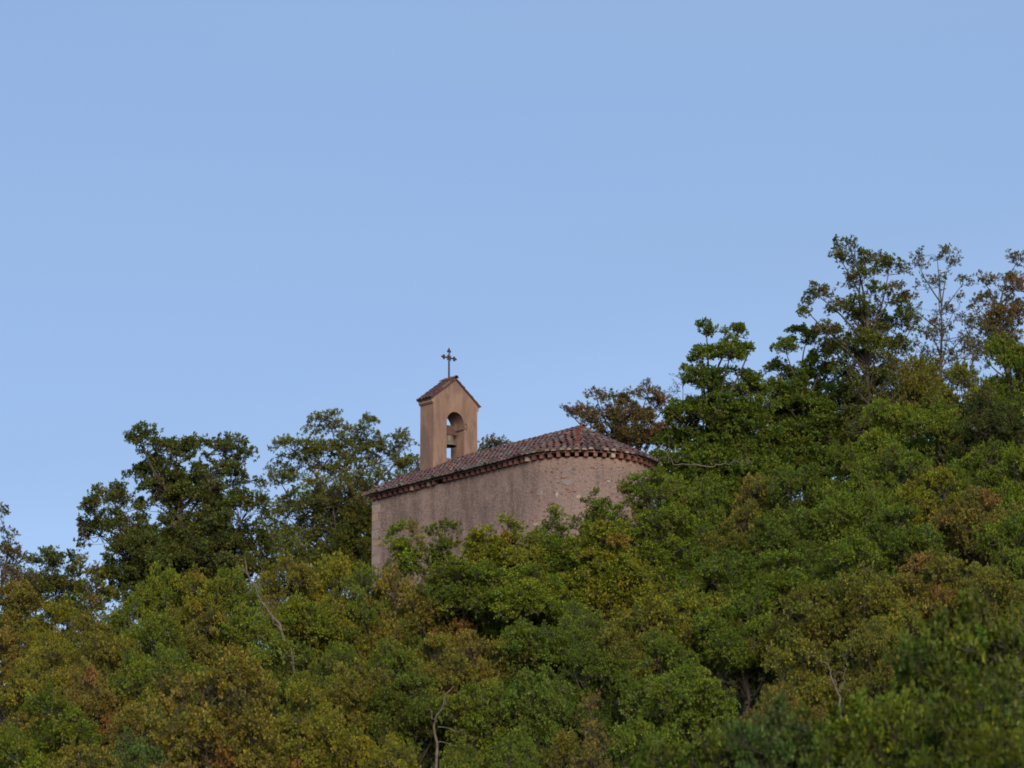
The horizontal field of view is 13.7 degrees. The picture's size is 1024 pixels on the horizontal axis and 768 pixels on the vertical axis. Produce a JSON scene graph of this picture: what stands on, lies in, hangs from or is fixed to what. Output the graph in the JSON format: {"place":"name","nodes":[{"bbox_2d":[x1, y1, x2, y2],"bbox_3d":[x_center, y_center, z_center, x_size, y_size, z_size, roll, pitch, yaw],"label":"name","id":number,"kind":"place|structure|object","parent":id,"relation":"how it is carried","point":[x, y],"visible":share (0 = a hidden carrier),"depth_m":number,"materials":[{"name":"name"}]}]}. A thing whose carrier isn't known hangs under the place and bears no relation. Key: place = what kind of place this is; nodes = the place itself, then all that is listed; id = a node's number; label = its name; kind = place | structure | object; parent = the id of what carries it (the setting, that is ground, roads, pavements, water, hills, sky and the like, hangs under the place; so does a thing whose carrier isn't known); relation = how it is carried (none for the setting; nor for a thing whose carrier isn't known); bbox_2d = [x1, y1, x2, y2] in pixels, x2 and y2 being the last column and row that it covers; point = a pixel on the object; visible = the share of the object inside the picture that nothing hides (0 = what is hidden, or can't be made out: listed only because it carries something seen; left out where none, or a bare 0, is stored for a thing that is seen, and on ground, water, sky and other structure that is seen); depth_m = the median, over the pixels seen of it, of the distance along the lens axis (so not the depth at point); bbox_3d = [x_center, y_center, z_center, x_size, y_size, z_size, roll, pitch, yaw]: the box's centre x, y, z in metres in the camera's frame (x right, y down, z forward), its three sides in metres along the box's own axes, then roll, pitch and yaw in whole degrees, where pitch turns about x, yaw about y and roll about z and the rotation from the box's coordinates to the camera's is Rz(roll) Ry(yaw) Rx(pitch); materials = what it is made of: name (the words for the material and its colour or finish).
{"place":"outdoors","nodes":[
{"label":"outdoors","id":0,"kind":"place"},
{"bbox_2d":[0,431,1023,767],"bbox_3d":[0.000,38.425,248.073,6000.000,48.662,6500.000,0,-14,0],"label":"ground","id":1,"kind":"structure","parent":0,"point":[724,687],"depth_m":162.17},
{"bbox_2d":[0,578,59,656],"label":"oak tree","id":2,"kind":"object","parent":1,"relation":"on","point":[18,607],"visible":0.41,"depth_m":173.75,"materials":[{"name":"green plant"}]},
{"bbox_2d":[0,669,61,767],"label":"oak tree","id":3,"kind":"object","parent":1,"relation":"on","point":[18,690],"visible":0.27,"depth_m":151.18,"materials":[{"name":"green plant"}]},
{"bbox_2d":[0,632,91,717],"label":"oak tree","id":4,"kind":"object","parent":1,"relation":"on","point":[58,676],"visible":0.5,"depth_m":160.14,"materials":[{"name":"green plant"}]},
{"bbox_2d":[0,680,103,767],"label":"oak tree","id":5,"kind":"object","parent":1,"relation":"on","point":[54,735],"visible":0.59,"depth_m":146.74,"materials":[{"name":"green plant"}]},
{"bbox_2d":[14,593,95,672],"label":"oak tree","id":6,"kind":"object","parent":1,"relation":"on","point":[65,609],"visible":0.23,"depth_m":168.45,"materials":[{"name":"green plant"}]},
{"bbox_2d":[59,662,125,764],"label":"oak tree","id":7,"kind":"object","parent":1,"relation":"on","point":[94,704],"visible":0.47,"depth_m":153.07,"materials":[{"name":"green plant"}]},
{"bbox_2d":[70,552,130,619],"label":"sapling","id":8,"kind":"object","parent":1,"relation":"on","point":[95,606],"visible":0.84,"depth_m":179.15,"materials":[{"name":"green plant"}]},
{"bbox_2d":[66,628,142,717],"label":"oak tree","id":9,"kind":"object","parent":1,"relation":"on","point":[111,650],"visible":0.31,"depth_m":160.37,"materials":[{"name":"green plant"}]},
{"bbox_2d":[100,701,176,767],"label":"oak tree","id":10,"kind":"object","parent":1,"relation":"on","point":[130,716],"visible":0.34,"depth_m":144.26,"materials":[{"name":"green plant"}]},
{"bbox_2d":[102,645,178,744],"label":"oak tree","id":11,"kind":"object","parent":1,"relation":"on","point":[135,674],"visible":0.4,"depth_m":155.10,"materials":[{"name":"green plant"}]},
{"bbox_2d":[115,609,192,743],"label":"oak tree","id":12,"kind":"object","parent":1,"relation":"on","point":[152,633],"visible":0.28,"depth_m":163.89,"materials":[{"name":"green plant"}]},
{"bbox_2d":[129,560,190,650],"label":"oak tree","id":13,"kind":"object","parent":1,"relation":"on","point":[152,602],"visible":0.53,"depth_m":175.76,"materials":[{"name":"green plant"}]},
{"bbox_2d":[138,642,215,722],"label":"oak tree","id":14,"kind":"object","parent":1,"relation":"on","point":[165,664],"visible":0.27,"depth_m":156.71,"materials":[{"name":"green plant"}]},
{"bbox_2d":[73,420,294,608],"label":"oak tree","id":15,"kind":"object","parent":1,"relation":"on","point":[180,541],"visible":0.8,"depth_m":185.38,"materials":[{"name":"green plant"}]},
{"bbox_2d":[164,563,228,692],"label":"oak tree","id":16,"kind":"object","parent":1,"relation":"on","point":[188,612],"visible":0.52,"depth_m":173.75,"materials":[{"name":"green plant"}]},
{"bbox_2d":[166,602,242,705],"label":"oak tree","id":17,"kind":"object","parent":1,"relation":"on","point":[200,648],"visible":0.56,"depth_m":165.32,"materials":[{"name":"green plant"}]},
{"bbox_2d":[143,643,286,767],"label":"oak tree","id":18,"kind":"object","parent":1,"relation":"on","point":[210,730],"visible":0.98,"depth_m":139.83,"materials":[{"name":"green plant"}]},
{"bbox_2d":[202,563,262,644],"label":"oak tree","id":19,"kind":"object","parent":1,"relation":"on","point":[233,594],"visible":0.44,"depth_m":173.92,"materials":[{"name":"green plant"}]},
{"bbox_2d":[210,600,293,708],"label":"oak tree","id":20,"kind":"object","parent":1,"relation":"on","point":[256,627],"visible":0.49,"depth_m":166.08,"materials":[{"name":"green plant"}]},
{"bbox_2d":[239,632,322,723],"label":"oak tree","id":21,"kind":"object","parent":1,"relation":"on","point":[277,655],"visible":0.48,"depth_m":158.50,"materials":[{"name":"green plant"}]},
{"bbox_2d":[232,707,330,767],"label":"oak tree","id":22,"kind":"object","parent":1,"relation":"on","point":[290,727],"visible":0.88,"depth_m":139.78,"materials":[{"name":"green plant"}]},
{"bbox_2d":[253,548,323,644],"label":"oak tree","id":23,"kind":"object","parent":1,"relation":"on","point":[273,593],"visible":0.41,"depth_m":176.52,"materials":[{"name":"green plant"}]},
{"bbox_2d":[263,670,342,765],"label":"oak tree","id":24,"kind":"object","parent":1,"relation":"on","point":[300,692],"visible":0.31,"depth_m":147.94,"materials":[{"name":"green plant"}]},
{"bbox_2d":[264,590,342,680],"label":"oak tree","id":25,"kind":"object","parent":1,"relation":"on","point":[310,627],"visible":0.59,"depth_m":166.81,"materials":[{"name":"green plant"}]},
{"bbox_2d":[250,408,419,598],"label":"oak tree","id":26,"kind":"object","parent":1,"relation":"on","point":[350,520],"visible":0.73,"depth_m":197.18,"materials":[{"name":"green plant"}]},
{"bbox_2d":[295,705,379,767],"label":"oak tree","id":27,"kind":"object","parent":1,"relation":"on","point":[343,743],"visible":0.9,"depth_m":139.58,"materials":[{"name":"green plant"}]},
{"bbox_2d":[319,559,398,670],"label":"oak tree","id":28,"kind":"object","parent":1,"relation":"on","point":[357,611],"visible":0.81,"depth_m":167.81,"materials":[{"name":"green plant"}]},
{"bbox_2d":[309,656,413,767],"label":"oak tree","id":29,"kind":"object","parent":1,"relation":"on","point":[354,698],"visible":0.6,"depth_m":152.16,"materials":[{"name":"green plant"}]},
{"bbox_2d":[355,561,436,669],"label":"oak tree","id":30,"kind":"object","parent":1,"relation":"on","point":[389,627],"visible":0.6,"depth_m":167.76,"materials":[{"name":"green plant"}]},
{"bbox_2d":[361,635,433,738],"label":"oak tree","id":31,"kind":"object","parent":1,"relation":"on","point":[405,661],"visible":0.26,"depth_m":158.08,"materials":[{"name":"green plant"}]},
{"bbox_2d":[375,517,439,585],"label":"sapling","id":32,"kind":"object","parent":1,"relation":"on","point":[408,558],"visible":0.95,"depth_m":169.94,"materials":[{"name":"green plant"}]},
{"bbox_2d":[363,667,463,767],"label":"oak tree","id":33,"kind":"object","parent":1,"relation":"on","point":[418,722],"visible":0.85,"depth_m":151.50,"materials":[{"name":"green plant"}]},
{"bbox_2d":[399,631,474,767],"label":"oak tree","id":34,"kind":"object","parent":1,"relation":"on","point":[445,670],"visible":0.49,"depth_m":160.25,"materials":[{"name":"green plant"}]},
{"bbox_2d":[403,568,482,667],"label":"oak tree","id":35,"kind":"object","parent":1,"relation":"on","point":[428,620],"visible":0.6,"depth_m":167.22,"materials":[{"name":"green plant"}]},
{"bbox_2d":[414,556,499,735],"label":"shrub","id":36,"kind":"object","parent":1,"relation":"on","point":[451,593],"visible":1,"depth_m":166.94,"materials":[{"name":"green plant"}]},
{"bbox_2d":[438,627,517,745],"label":"oak tree","id":37,"kind":"object","parent":1,"relation":"on","point":[484,669],"visible":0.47,"depth_m":160.98,"materials":[{"name":"green plant"}]},
{"bbox_2d":[431,677,525,767],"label":"oak tree","id":38,"kind":"object","parent":1,"relation":"on","point":[471,719],"visible":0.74,"depth_m":149.41,"materials":[{"name":"green plant"}]},
{"bbox_2d":[444,510,549,674],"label":"young oak","id":39,"kind":"object","parent":1,"relation":"on","point":[500,549],"visible":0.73,"depth_m":168.87,"materials":[{"name":"green plant"}]},
{"bbox_2d":[361,348,662,614],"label":"chapel","id":40,"kind":"structure","parent":1,"relation":"on","point":[468,485],"depth_m":180.69,"materials":[{"name":"stone"}]},
{"bbox_2d":[486,724,554,767],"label":"oak tree","id":41,"kind":"object","parent":1,"relation":"on","point":[508,747],"visible":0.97,"depth_m":137.54,"materials":[{"name":"green plant"}]},
{"bbox_2d":[466,561,587,655],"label":"shrub","id":42,"kind":"object","parent":1,"relation":"on","point":[533,592],"visible":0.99,"depth_m":166.04,"materials":[{"name":"green plant"}]},
{"bbox_2d":[488,664,576,767],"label":"oak tree","id":43,"kind":"object","parent":1,"relation":"on","point":[545,700],"visible":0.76,"depth_m":149.47,"materials":[{"name":"green plant"}]},
{"bbox_2d":[496,616,580,745],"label":"oak tree","id":44,"kind":"object","parent":1,"relation":"on","point":[522,635],"visible":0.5,"depth_m":160.40,"materials":[{"name":"green plant"}]},
{"bbox_2d":[518,502,589,579],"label":"shrub","id":45,"kind":"object","parent":1,"relation":"on","point":[554,544],"visible":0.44,"depth_m":170.86,"materials":[{"name":"green plant"}]},
{"bbox_2d":[534,601,613,697],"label":"oak tree","id":46,"kind":"object","parent":1,"relation":"on","point":[569,634],"visible":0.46,"depth_m":160.69,"materials":[{"name":"green plant"}]},
{"bbox_2d":[548,640,635,767],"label":"oak tree","id":47,"kind":"object","parent":1,"relation":"on","point":[601,668],"visible":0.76,"depth_m":152.10,"materials":[{"name":"green plant"}]},
{"bbox_2d":[570,688,614,767],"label":"conical tree","id":48,"kind":"object","parent":1,"relation":"on","point":[592,754],"visible":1,"depth_m":135.21,"materials":[{"name":"green plant"}]},
{"bbox_2d":[557,517,650,630],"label":"young oak","id":49,"kind":"object","parent":1,"relation":"on","point":[606,569],"visible":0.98,"depth_m":167.81,"materials":[{"name":"green plant"}]},
{"bbox_2d":[559,378,681,452],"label":"oak tree","id":50,"kind":"object","parent":1,"relation":"on","point":[619,417],"visible":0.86,"depth_m":201.07,"materials":[{"name":"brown plant"}]},
{"bbox_2d":[578,554,684,643],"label":"oak tree","id":51,"kind":"object","parent":1,"relation":"on","point":[648,587],"visible":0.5,"depth_m":167.20,"materials":[{"name":"green plant"}]},
{"bbox_2d":[604,709,665,767],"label":"oak tree","id":52,"kind":"object","parent":1,"relation":"on","point":[625,748],"visible":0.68,"depth_m":138.29,"materials":[{"name":"green plant"}]},
{"bbox_2d":[594,595,677,681],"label":"oak tree","id":53,"kind":"object","parent":1,"relation":"on","point":[620,641],"visible":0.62,"depth_m":158.99,"materials":[{"name":"green plant"}]},
{"bbox_2d":[603,463,707,596],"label":"tall shrub","id":54,"kind":"object","parent":1,"relation":"on","point":[648,528],"visible":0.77,"depth_m":170.17,"materials":[{"name":"green plant"}]},
{"bbox_2d":[608,629,703,730],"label":"oak tree","id":55,"kind":"object","parent":1,"relation":"on","point":[669,651],"visible":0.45,"depth_m":150.82,"materials":[{"name":"green plant"}]},
{"bbox_2d":[629,585,727,677],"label":"oak tree","id":56,"kind":"object","parent":1,"relation":"on","point":[691,602],"visible":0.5,"depth_m":159.89,"materials":[{"name":"green plant"}]},
{"bbox_2d":[625,661,740,767],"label":"oak tree","id":57,"kind":"object","parent":1,"relation":"on","point":[697,714],"visible":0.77,"depth_m":146.05,"materials":[{"name":"green plant"}]},
{"bbox_2d":[626,713,759,767],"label":"oak tree","id":58,"kind":"object","parent":1,"relation":"on","point":[706,755],"visible":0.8,"depth_m":112.76,"materials":[{"name":"green plant"}]},
{"bbox_2d":[666,470,737,545],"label":"oak tree","id":59,"kind":"object","parent":1,"relation":"on","point":[716,513],"visible":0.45,"depth_m":177.04,"materials":[{"name":"green plant"}]},
{"bbox_2d":[645,317,785,538],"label":"oak tree","id":60,"kind":"object","parent":1,"relation":"on","point":[727,418],"visible":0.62,"depth_m":182.37,"materials":[{"name":"green plant"}]},
{"bbox_2d":[671,544,771,679],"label":"oak tree","id":61,"kind":"object","parent":1,"relation":"on","point":[712,570],"visible":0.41,"depth_m":163.42,"materials":[{"name":"green plant"}]},
{"bbox_2d":[686,584,778,721],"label":"oak tree","id":62,"kind":"object","parent":1,"relation":"on","point":[728,629],"visible":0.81,"depth_m":157.02,"materials":[{"name":"green plant"}]},
{"bbox_2d":[699,498,767,583],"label":"oak tree","id":63,"kind":"object","parent":1,"relation":"on","point":[733,531],"visible":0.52,"depth_m":170.54,"materials":[{"name":"green plant"}]},
{"bbox_2d":[724,689,821,767],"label":"oak tree","id":64,"kind":"object","parent":1,"relation":"on","point":[766,743],"visible":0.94,"depth_m":103.93,"materials":[{"name":"green plant"}]},
{"bbox_2d":[733,545,825,628],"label":"oak tree","id":65,"kind":"object","parent":1,"relation":"on","point":[777,584],"visible":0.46,"depth_m":161.86,"materials":[{"name":"green plant"}]},
{"bbox_2d":[746,503,831,624],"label":"oak tree","id":66,"kind":"object","parent":1,"relation":"on","point":[771,531],"visible":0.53,"depth_m":166.94,"materials":[{"name":"green plant"}]},
{"bbox_2d":[754,628,842,735],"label":"oak tree","id":67,"kind":"object","parent":1,"relation":"on","point":[812,687],"visible":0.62,"depth_m":148.46,"materials":[{"name":"green plant"}]},
{"bbox_2d":[746,577,860,684],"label":"oak tree","id":68,"kind":"object","parent":1,"relation":"on","point":[817,596],"visible":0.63,"depth_m":154.07,"materials":[{"name":"green plant"}]},
{"bbox_2d":[766,461,842,546],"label":"oak tree","id":69,"kind":"object","parent":1,"relation":"on","point":[788,485],"visible":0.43,"depth_m":173.14,"materials":[{"name":"green plant"}]},
{"bbox_2d":[751,322,861,508],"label":"oak tree","id":70,"kind":"object","parent":1,"relation":"on","point":[810,432],"visible":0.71,"depth_m":187.47,"materials":[{"name":"green plant"}]},
{"bbox_2d":[807,438,882,527],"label":"oak tree","id":71,"kind":"object","parent":1,"relation":"on","point":[851,455],"visible":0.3,"depth_m":172.35,"materials":[{"name":"green plant"}]},
{"bbox_2d":[794,480,898,565],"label":"oak tree","id":72,"kind":"object","parent":1,"relation":"on","point":[836,520],"visible":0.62,"depth_m":167.37,"materials":[{"name":"green plant"}]},
{"bbox_2d":[808,528,893,632],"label":"oak tree","id":73,"kind":"object","parent":1,"relation":"on","point":[841,556],"visible":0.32,"depth_m":159.87,"materials":[{"name":"green plant"}]},
{"bbox_2d":[819,560,905,693],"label":"oak tree","id":74,"kind":"object","parent":1,"relation":"on","point":[852,598],"visible":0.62,"depth_m":153.65,"materials":[{"name":"green plant"}]},
{"bbox_2d":[795,234,933,446],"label":"tall oak","id":75,"kind":"object","parent":1,"relation":"on","point":[866,386],"visible":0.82,"depth_m":186.84,"materials":[{"name":"green plant"}]},
{"bbox_2d":[831,616,899,724],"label":"oak tree","id":76,"kind":"object","parent":1,"relation":"on","point":[880,675],"visible":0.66,"depth_m":147.69,"materials":[{"name":"green plant"}]},
{"bbox_2d":[814,679,932,767],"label":"oak tree","id":77,"kind":"object","parent":1,"relation":"on","point":[878,728],"visible":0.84,"depth_m":103.61,"materials":[{"name":"green plant"}]},
{"bbox_2d":[853,395,922,485],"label":"oak tree","id":78,"kind":"object","parent":1,"relation":"on","point":[890,420],"visible":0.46,"depth_m":177.64,"materials":[{"name":"green plant"}]},
{"bbox_2d":[849,435,936,572],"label":"oak tree","id":79,"kind":"object","parent":1,"relation":"on","point":[905,460],"visible":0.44,"depth_m":170.34,"materials":[{"name":"green plant"}]},
{"bbox_2d":[857,499,960,587],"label":"oak tree","id":80,"kind":"object","parent":1,"relation":"on","point":[897,548],"visible":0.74,"depth_m":161.74,"materials":[{"name":"green plant"}]},
{"bbox_2d":[877,352,950,467],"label":"oak tree","id":81,"kind":"object","parent":1,"relation":"on","point":[920,377],"visible":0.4,"depth_m":181.07,"materials":[{"name":"green plant"}]},
{"bbox_2d":[880,602,983,752],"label":"oak tree","id":82,"kind":"object","parent":1,"relation":"on","point":[945,680],"visible":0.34,"depth_m":107.72,"materials":[{"name":"green plant"}]},
{"bbox_2d":[877,543,989,637],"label":"oak tree","id":83,"kind":"object","parent":1,"relation":"on","point":[931,592],"visible":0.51,"depth_m":155.10,"materials":[{"name":"green plant"}]},
{"bbox_2d":[899,395,969,502],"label":"oak tree","id":84,"kind":"object","parent":1,"relation":"on","point":[941,424],"visible":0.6,"depth_m":174.46,"materials":[{"name":"green plant"}]},
{"bbox_2d":[887,460,983,572],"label":"oak tree","id":85,"kind":"object","parent":1,"relation":"on","point":[927,504],"visible":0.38,"depth_m":166.89,"materials":[{"name":"green plant"}]},
{"bbox_2d":[900,242,988,449],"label":"tall oak","id":86,"kind":"object","parent":1,"relation":"on","point":[941,330],"visible":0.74,"depth_m":192.41,"materials":[{"name":"green plant"}]},
{"bbox_2d":[876,587,1023,757],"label":"oak tree","id":87,"kind":"object","parent":1,"relation":"on","point":[980,646],"visible":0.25,"depth_m":109.59,"materials":[{"name":"green plant"}]},
{"bbox_2d":[887,674,1023,767],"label":"oak tree","id":88,"kind":"object","parent":1,"relation":"on","point":[956,724],"visible":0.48,"depth_m":100.31,"materials":[{"name":"green plant"}]},
{"bbox_2d":[920,355,996,452],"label":"oak tree","id":89,"kind":"object","parent":1,"relation":"on","point":[962,375],"visible":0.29,"depth_m":178.20,"materials":[{"name":"green plant"}]},
{"bbox_2d":[926,483,1021,578],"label":"oak tree","id":90,"kind":"object","parent":1,"relation":"on","point":[956,521],"visible":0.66,"depth_m":162.61,"materials":[{"name":"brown plant"}]},
{"bbox_2d":[925,654,1023,754],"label":"oak tree","id":91,"kind":"object","parent":1,"relation":"on","point":[1006,686],"visible":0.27,"depth_m":102.03,"materials":[{"name":"green plant"}]},
{"bbox_2d":[939,435,1017,515],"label":"oak tree","id":92,"kind":"object","parent":1,"relation":"on","point":[976,470],"visible":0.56,"depth_m":167.98,"materials":[{"name":"green plant"}]},
{"bbox_2d":[947,385,1023,481],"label":"oak tree","id":93,"kind":"object","parent":1,"relation":"on","point":[1005,425],"visible":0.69,"depth_m":173.32,"materials":[{"name":"green plant"}]},
{"bbox_2d":[950,713,1023,767],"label":"oak tree","id":94,"kind":"object","parent":1,"relation":"on","point":[972,756],"visible":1,"depth_m":92.36,"materials":[{"name":"green plant"}]},
{"bbox_2d":[952,559,1023,683],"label":"oak tree","id":95,"kind":"object","parent":1,"relation":"on","point":[997,581],"visible":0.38,"depth_m":153.30,"materials":[{"name":"green plant"}]},
{"bbox_2d":[953,248,1023,381],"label":"tall oak","id":96,"kind":"object","parent":1,"relation":"on","point":[1000,318],"visible":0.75,"depth_m":194.34,"materials":[{"name":"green plant"}]},
{"bbox_2d":[972,508,1023,621],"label":"oak tree","id":97,"kind":"object","parent":1,"relation":"on","point":[995,535],"visible":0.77,"depth_m":159.21,"materials":[{"name":"green plant"}]},
{"bbox_2d":[979,330,1023,447],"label":"oak tree","id":98,"kind":"object","parent":1,"relation":"on","point":[1010,391],"visible":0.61,"depth_m":178.71,"materials":[{"name":"green plant"}]},
{"bbox_2d":[983,440,1023,544],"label":"oak tree","id":99,"kind":"object","parent":1,"relation":"on","point":[1014,492],"visible":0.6,"depth_m":166.37,"materials":[{"name":"green plant"}]},
{"bbox_2d":[0,0,1023,684],"label":"sky","id":100,"kind":"structure","parent":0,"point":[251,218],"materials":[{"name":"blue"}]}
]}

